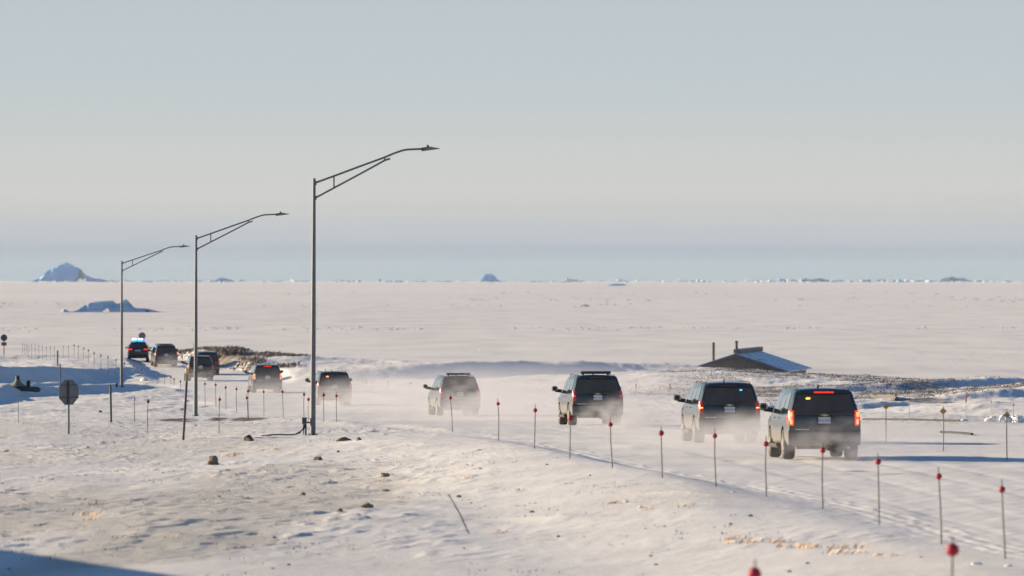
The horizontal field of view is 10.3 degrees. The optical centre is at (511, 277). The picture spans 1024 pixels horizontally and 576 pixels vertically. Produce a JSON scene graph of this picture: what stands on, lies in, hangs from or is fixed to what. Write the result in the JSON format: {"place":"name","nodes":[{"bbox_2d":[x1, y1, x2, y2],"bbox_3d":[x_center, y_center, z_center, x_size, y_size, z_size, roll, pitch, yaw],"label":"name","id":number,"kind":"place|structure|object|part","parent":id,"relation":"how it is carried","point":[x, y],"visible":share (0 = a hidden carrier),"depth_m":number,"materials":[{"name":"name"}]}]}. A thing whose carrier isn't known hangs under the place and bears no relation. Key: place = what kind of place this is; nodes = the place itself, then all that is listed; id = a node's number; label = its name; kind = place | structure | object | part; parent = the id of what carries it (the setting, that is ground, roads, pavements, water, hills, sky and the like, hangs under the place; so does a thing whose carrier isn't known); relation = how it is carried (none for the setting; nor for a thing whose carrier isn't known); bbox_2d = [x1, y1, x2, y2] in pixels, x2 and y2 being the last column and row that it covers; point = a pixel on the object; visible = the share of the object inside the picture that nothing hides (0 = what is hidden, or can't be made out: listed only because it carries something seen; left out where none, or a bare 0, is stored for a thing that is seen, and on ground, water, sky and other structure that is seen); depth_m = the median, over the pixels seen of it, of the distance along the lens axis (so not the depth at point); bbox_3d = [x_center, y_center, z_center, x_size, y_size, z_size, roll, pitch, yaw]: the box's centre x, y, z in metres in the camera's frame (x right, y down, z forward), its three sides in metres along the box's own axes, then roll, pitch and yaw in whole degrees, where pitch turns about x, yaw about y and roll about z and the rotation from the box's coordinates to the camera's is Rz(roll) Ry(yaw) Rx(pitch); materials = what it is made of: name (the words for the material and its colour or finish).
{"place":"outdoors","nodes":[
{"label":"outdoors","id":0,"kind":"place"},
{"bbox_2d":[0,436,903,556],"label":"straw grass","id":1,"kind":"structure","parent":0,"point":[801,546],"depth_m":105.47,"materials":[{"name":"beige plant"}]},
{"bbox_2d":[8,419,921,574],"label":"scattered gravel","id":2,"kind":"structure","parent":0,"point":[465,548],"depth_m":110.66,"materials":[{"name":"grey gravel"}]},
{"bbox_2d":[0,349,1023,575],"bbox_3d":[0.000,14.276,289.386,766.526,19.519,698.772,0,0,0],"label":"ground","id":3,"kind":"structure","parent":0,"point":[429,535],"depth_m":141.25,"materials":[{"name":"white snow"}]},
{"bbox_2d":[1,334,6,345],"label":"round sign","id":4,"kind":"object","parent":3,"relation":"on","point":[3,337],"visible":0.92,"depth_m":530.75,"materials":[{"name":"metal"}]},
{"bbox_2d":[18,392,18,422],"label":"marker stake","id":5,"kind":"object","parent":3,"relation":"on","point":[18,407],"visible":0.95,"depth_m":217.99,"materials":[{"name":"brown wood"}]},
{"bbox_2d":[11,376,40,391],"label":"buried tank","id":6,"kind":"object","parent":3,"relation":"on","point":[17,383],"visible":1,"depth_m":362.06,"materials":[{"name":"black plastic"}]},
{"bbox_2d":[59,364,60,384],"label":"wooden post","id":7,"kind":"object","parent":3,"relation":"on","point":[59,374],"visible":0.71,"depth_m":352.36,"materials":[{"name":"brown wood"}]},
{"bbox_2d":[59,380,78,433],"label":"octagonal sign","id":8,"kind":"object","parent":3,"relation":"on","point":[68,392],"visible":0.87,"depth_m":204.54,"materials":[{"name":"metal"}]},
{"bbox_2d":[109,385,111,421],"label":"wooden post","id":9,"kind":"object","parent":3,"relation":"on","point":[110,390],"visible":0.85,"depth_m":225.36,"materials":[{"name":"wood"}]},
{"bbox_2d":[125,338,151,361],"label":"police car","id":10,"kind":"object","parent":3,"relation":"on","point":[138,348],"visible":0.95,"depth_m":508.04,"materials":[{"name":"black paint"}]},
{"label":"rear window","id":11,"kind":"part","parent":10,"relation":"part of","materials":[{"name":"black glass"}]},
{"bbox_2d":[139,332,145,358],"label":"round sign","id":12,"kind":"object","parent":3,"relation":"on","point":[142,335],"visible":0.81,"depth_m":521.94,"materials":[{"name":"metal"}]},
{"bbox_2d":[146,400,149,432],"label":"snow pole","id":13,"kind":"object","parent":3,"relation":"on","point":[147,401],"visible":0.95,"depth_m":210.19,"materials":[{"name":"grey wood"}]},
{"bbox_2d":[120,244,189,386],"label":"street lamp","id":14,"kind":"object","parent":3,"relation":"on","point":[121,350],"visible":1,"depth_m":393.35,"materials":[{"name":"metal"}]},
{"bbox_2d":[147,344,177,366],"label":"suv","id":15,"kind":"object","parent":3,"relation":"on","point":[167,354],"visible":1,"depth_m":497.05,"materials":[{"name":"black metal"}]},
{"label":"rear window","id":16,"kind":"part","parent":15,"relation":"part of","materials":[{"name":"black glass"}]},
{"bbox_2d":[182,368,189,439],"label":"marker post","id":17,"kind":"object","parent":3,"relation":"on","point":[186,377],"visible":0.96,"depth_m":200.16,"materials":[{"name":"metal"}]},
{"bbox_2d":[181,355,215,380],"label":"suv","id":18,"kind":"object","parent":3,"relation":"on","point":[205,367],"visible":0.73,"depth_m":444.06,"materials":[{"name":"black metal"}]},
{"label":"rear window","id":19,"kind":"part","parent":18,"relation":"part of","materials":[{"name":"black glass"}]},
{"bbox_2d":[188,351,219,374],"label":"suv","id":20,"kind":"object","parent":3,"relation":"on","point":[213,355],"visible":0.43,"depth_m":473.10,"materials":[{"name":"black metal"}]},
{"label":"rear window","id":21,"kind":"part","parent":20,"relation":"part of","materials":[{"name":"black glass"}]},
{"bbox_2d":[207,455,218,464],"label":"rock","id":22,"kind":"object","parent":3,"relation":"on","point":[213,460],"visible":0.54,"depth_m":163.14,"materials":[{"name":"grey stone"}]},
{"bbox_2d":[192,211,287,415],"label":"street lamp","id":23,"kind":"object","parent":3,"relation":"on","point":[196,349],"visible":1,"depth_m":257.35,"materials":[{"name":"metal"}]},
{"bbox_2d":[177,345,318,371],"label":"mound scrub","id":24,"kind":"object","parent":3,"relation":"on","point":[244,358],"visible":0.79,"depth_m":505.67,"materials":[{"name":"brown plant"}]},
{"bbox_2d":[244,435,253,440],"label":"rock","id":25,"kind":"object","parent":3,"relation":"on","point":[248,438],"visible":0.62,"depth_m":198.17,"materials":[{"name":"grey stone"}]},
{"bbox_2d":[244,363,282,392],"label":"suv","id":26,"kind":"object","parent":3,"relation":"on","point":[265,376],"visible":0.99,"depth_m":390.07,"materials":[{"name":"black metal"}]},
{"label":"rear window","id":27,"kind":"part","parent":26,"relation":"part of","materials":[{"name":"black glass"}]},
{"bbox_2d":[261,424,304,435],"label":"cable","id":28,"kind":"object","parent":3,"relation":"on","point":[299,432],"visible":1,"depth_m":204.85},
{"bbox_2d":[302,417,309,434],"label":"junction box","id":29,"kind":"object","parent":3,"relation":"on","point":[304,420],"visible":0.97,"depth_m":205.27,"materials":[{"name":"metal"}]},
{"bbox_2d":[322,391,324,417],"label":"snow pole","id":30,"kind":"object","parent":3,"relation":"on","point":[323,394],"visible":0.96,"depth_m":231.59,"materials":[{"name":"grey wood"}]},
{"bbox_2d":[305,368,351,404],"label":"suv","id":31,"kind":"object","parent":3,"relation":"on","point":[331,383],"visible":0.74,"depth_m":327.06,"materials":[{"name":"black metal"}]},
{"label":"rear window","id":32,"kind":"part","parent":31,"relation":"part of","materials":[{"name":"grey glass"}]},
{"bbox_2d":[335,392,337,421],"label":"snow pole","id":33,"kind":"object","parent":3,"relation":"on","point":[336,395],"visible":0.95,"depth_m":230.59,"materials":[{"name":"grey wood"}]},
{"bbox_2d":[336,437,350,440],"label":"rock","id":34,"kind":"object","parent":3,"relation":"on","point":[343,439],"visible":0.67,"depth_m":192.54,"materials":[{"name":"grey stone"}]},
{"bbox_2d":[360,503,372,507],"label":"rock","id":35,"kind":"object","parent":3,"relation":"on","point":[367,505],"visible":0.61,"depth_m":124.95,"materials":[{"name":"grey stone"}]},
{"bbox_2d":[308,145,439,434],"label":"street lamp","id":36,"kind":"object","parent":3,"relation":"on","point":[313,362],"visible":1,"depth_m":205.35,"materials":[{"name":"metal"}]},
{"bbox_2d":[381,472,389,476],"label":"rock","id":37,"kind":"object","parent":3,"relation":"on","point":[385,475],"visible":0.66,"depth_m":147.96,"materials":[{"name":"grey stone"}]},
{"bbox_2d":[1,412,778,575],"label":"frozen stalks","id":38,"kind":"object","parent":3,"relation":"on","point":[293,491],"visible":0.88,"depth_m":128.91,"materials":[{"name":"brown plant"}]},
{"bbox_2d":[449,396,452,431],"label":"snow pole","id":39,"kind":"object","parent":3,"relation":"on","point":[450,397],"visible":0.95,"depth_m":205.79,"materials":[{"name":"grey metal"}]},
{"bbox_2d":[423,373,479,415],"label":"suv","id":40,"kind":"object","parent":3,"relation":"on","point":[461,390],"visible":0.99,"depth_m":276.10,"materials":[{"name":"black metal"}]},
{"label":"rear window","id":41,"kind":"part","parent":40,"relation":"part of","materials":[{"name":"grey glass"}]},
{"bbox_2d":[448,494,469,533],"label":"leaning stick","id":42,"kind":"object","parent":3,"relation":"on","point":[459,514],"visible":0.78,"depth_m":112.89,"materials":[{"name":"wood"}]},
{"bbox_2d":[496,398,499,440],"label":"snow pole","id":43,"kind":"object","parent":3,"relation":"on","point":[497,403],"visible":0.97,"depth_m":176.19,"materials":[{"name":"grey metal"}]},
{"bbox_2d":[533,404,536,448],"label":"snow pole","id":44,"kind":"object","parent":3,"relation":"on","point":[535,410],"visible":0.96,"depth_m":159.59,"materials":[{"name":"grey metal"}]},
{"bbox_2d":[568,412,572,458],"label":"snow pole","id":45,"kind":"object","parent":3,"relation":"on","point":[570,418],"visible":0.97,"depth_m":148.39,"materials":[{"name":"grey metal"}]},
{"bbox_2d":[552,371,622,424],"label":"suv","id":46,"kind":"object","parent":3,"relation":"on","point":[590,394],"visible":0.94,"depth_m":219.09,"materials":[{"name":"black metal"}]},
{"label":"side window","id":47,"kind":"part","parent":46,"relation":"part of","materials":[{"name":"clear glass"}]},
{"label":"side window","id":48,"kind":"part","parent":46,"relation":"part of","materials":[{"name":"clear glass"}]},
{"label":"side window","id":49,"kind":"part","parent":46,"relation":"part of","materials":[{"name":"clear glass"}]},
{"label":"rear window","id":50,"kind":"part","parent":46,"relation":"part of","materials":[{"name":"black glass"}]},
{"bbox_2d":[608,418,612,467],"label":"snow pole","id":51,"kind":"object","parent":3,"relation":"on","point":[610,424],"visible":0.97,"depth_m":139.59,"materials":[{"name":"grey metal"}]},
{"bbox_2d":[658,427,663,477],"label":"snow pole","id":52,"kind":"object","parent":3,"relation":"on","point":[661,433],"visible":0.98,"depth_m":132.79,"materials":[{"name":"grey metal"}]},
{"bbox_2d":[712,428,716,486],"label":"snow pole","id":53,"kind":"object","parent":3,"relation":"on","point":[714,435],"visible":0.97,"depth_m":128.59,"materials":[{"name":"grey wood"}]},
{"bbox_2d":[674,379,759,442],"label":"suv","id":54,"kind":"object","parent":3,"relation":"on","point":[725,407],"visible":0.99,"depth_m":181.58,"materials":[{"name":"black metal"}]},
{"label":"side window","id":55,"kind":"part","parent":54,"relation":"part of","materials":[{"name":"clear glass"}]},
{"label":"side window","id":56,"kind":"part","parent":54,"relation":"part of","materials":[{"name":"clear glass"}]},
{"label":"side window","id":57,"kind":"part","parent":54,"relation":"part of","materials":[{"name":"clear glass"}]},
{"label":"rear window","id":58,"kind":"part","parent":54,"relation":"part of","materials":[{"name":"black glass"}]},
{"bbox_2d":[748,559,760,575],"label":"snow pole","id":59,"kind":"object","parent":3,"relation":"on","point":[754,571],"visible":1,"depth_m":64.45,"materials":[{"name":"red plastic"}]},
{"bbox_2d":[698,341,811,372],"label":"cabin","id":60,"kind":"object","parent":3,"relation":"on","point":[750,358],"visible":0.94,"depth_m":522.69,"materials":[{"name":"metal"}]},
{"bbox_2d":[763,436,768,496],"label":"snow pole","id":61,"kind":"object","parent":3,"relation":"on","point":[766,443],"visible":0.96,"depth_m":124.39,"materials":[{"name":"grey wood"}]},
{"bbox_2d":[759,384,860,458],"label":"suv","id":62,"kind":"object","parent":3,"relation":"on","point":[811,417],"visible":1,"depth_m":154.68,"materials":[{"name":"black paint"}]},
{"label":"side window","id":63,"kind":"part","parent":62,"relation":"part of","materials":[{"name":"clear glass"}]},
{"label":"side window","id":64,"kind":"part","parent":62,"relation":"part of","materials":[{"name":"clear glass"}]},
{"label":"side window","id":65,"kind":"part","parent":62,"relation":"part of","materials":[{"name":"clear glass"}]},
{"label":"rear window","id":66,"kind":"part","parent":62,"relation":"part of","materials":[{"name":"black glass"}]},
{"bbox_2d":[614,367,1023,405],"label":"bank stubble","id":67,"kind":"object","parent":3,"relation":"on","point":[906,392],"visible":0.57,"depth_m":410.09,"materials":[{"name":"brown plant"}]},
{"bbox_2d":[820,443,825,508],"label":"snow pole","id":68,"kind":"object","parent":3,"relation":"on","point":[822,449],"visible":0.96,"depth_m":118.39,"materials":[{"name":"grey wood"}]},
{"bbox_2d":[875,453,880,524],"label":"snow pole","id":69,"kind":"object","parent":3,"relation":"on","point":[877,461],"visible":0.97,"depth_m":110.79,"materials":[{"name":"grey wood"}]},
{"bbox_2d":[870,393,898,400],"bbox_3d":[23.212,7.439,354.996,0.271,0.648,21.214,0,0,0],"label":"plank","id":70,"kind":"object","parent":3,"relation":"on","point":[890,396],"visible":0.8,"depth_m":351.36,"materials":[{"name":"brown wood"}]},
{"bbox_2d":[936,467,941,543],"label":"snow pole","id":71,"kind":"object","parent":3,"relation":"on","point":[938,476],"visible":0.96,"depth_m":102.99,"materials":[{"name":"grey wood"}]},
{"bbox_2d":[940,408,946,450],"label":"snow pole","id":72,"kind":"object","parent":3,"relation":"on","point":[943,411],"visible":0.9,"depth_m":167.39,"materials":[{"name":"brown wood"}]},
{"bbox_2d":[946,536,958,575],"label":"snow pole","id":73,"kind":"object","parent":3,"relation":"on","point":[952,549],"visible":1,"depth_m":69.95,"materials":[{"name":"red plastic"}]},
{"bbox_2d":[984,416,996,421],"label":"snow chunk","id":74,"kind":"object","parent":3,"relation":"on","point":[992,418],"visible":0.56,"depth_m":233.13,"materials":[{"name":"white snow"}]},
{"bbox_2d":[999,480,1005,558],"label":"snow pole","id":75,"kind":"object","parent":3,"relation":"on","point":[1001,489],"visible":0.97,"depth_m":96.99,"materials":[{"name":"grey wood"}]},
{"bbox_2d":[999,415,1012,421],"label":"snow chunk","id":76,"kind":"object","parent":3,"relation":"on","point":[1002,418],"visible":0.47,"depth_m":232.54,"materials":[{"name":"white snow"}]},
{"bbox_2d":[1004,409,1009,459],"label":"snow pole","id":77,"kind":"object","parent":3,"relation":"on","point":[1006,414],"visible":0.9,"depth_m":154.59,"materials":[{"name":"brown wood"}]},
{"bbox_2d":[1011,414,1023,422],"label":"snow chunk","id":78,"kind":"object","parent":3,"relation":"on","point":[1018,418],"visible":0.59,"depth_m":233.14,"materials":[{"name":"white snow"}]},
{"bbox_2d":[0,281,1023,379],"bbox_3d":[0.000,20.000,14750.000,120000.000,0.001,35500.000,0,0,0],"label":"sea ice","id":79,"kind":"structure","parent":0,"point":[483,329],"depth_m":2591.79,"materials":[{"name":"white ice"}]},
{"bbox_2d":[29,262,109,281],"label":"iceberg","id":80,"kind":"object","parent":79,"relation":"on","point":[65,271],"visible":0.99,"depth_m":26927.56,"materials":[{"name":"ice"}]},
{"bbox_2d":[61,300,159,311],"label":"iceberg","id":81,"kind":"object","parent":79,"relation":"on","point":[101,306],"visible":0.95,"depth_m":3295.87,"materials":[{"name":"ice"}]},
{"bbox_2d":[215,278,234,281],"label":"iceberg","id":82,"kind":"object","parent":79,"relation":"on","point":[223,279],"visible":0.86,"depth_m":26972.85,"materials":[{"name":"ice"}]},
{"bbox_2d":[480,274,501,281],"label":"iceberg","id":83,"kind":"object","parent":79,"relation":"on","point":[490,277],"visible":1,"depth_m":26972.78,"materials":[{"name":"ice"}]},
{"bbox_2d":[0,292,1021,361],"bbox_3d":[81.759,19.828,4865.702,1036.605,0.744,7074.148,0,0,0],"label":"pressure ridge ice","id":84,"kind":"structure","parent":79,"relation":"on","point":[397,328],"depth_m":2267.69,"materials":[{"name":"white ice"}]},
{"bbox_2d":[25,279,1023,281],"bbox_3d":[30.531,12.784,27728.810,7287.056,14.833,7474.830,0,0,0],"label":"horizon ice rubble","id":85,"kind":"object","parent":79,"relation":"on","point":[788,280],"visible":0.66,"depth_m":27383.79,"materials":[{"name":"white ice"}]},
{"bbox_2d":[561,277,578,281],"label":"iceberg","id":86,"kind":"object","parent":79,"relation":"on","point":[567,279],"visible":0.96,"depth_m":26972.71,"materials":[{"name":"white ice"}]},
{"bbox_2d":[607,284,629,285],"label":"iceberg","id":87,"kind":"object","parent":79,"relation":"on","point":[618,285],"visible":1,"depth_m":14203.70,"materials":[{"name":"white ice"}]},
{"bbox_2d":[797,278,830,281],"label":"iceberg","id":88,"kind":"object","parent":79,"relation":"on","point":[816,279],"visible":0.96,"depth_m":26963.12,"materials":[{"name":"white ice"}]},
{"bbox_2d":[938,276,969,281],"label":"iceberg","id":89,"kind":"object","parent":79,"relation":"on","point":[947,279],"visible":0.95,"depth_m":26964.51,"materials":[{"name":"white ice"}]},
{"bbox_2d":[0,0,1023,280],"label":"sky","id":90,"kind":"structure","parent":0,"point":[586,140],"materials":[{"name":"blue"}]},
{"bbox_2d":[863,418,960,421],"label":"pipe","id":91,"kind":"object","parent":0,"point":[910,419],"visible":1,"depth_m":231.01,"materials":[{"name":"brown metal"}]},
{"bbox_2d":[940,431,972,434],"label":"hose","id":92,"kind":"object","parent":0,"point":[956,432],"visible":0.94,"depth_m":201.09,"materials":[{"name":"rubber"}]}
]}

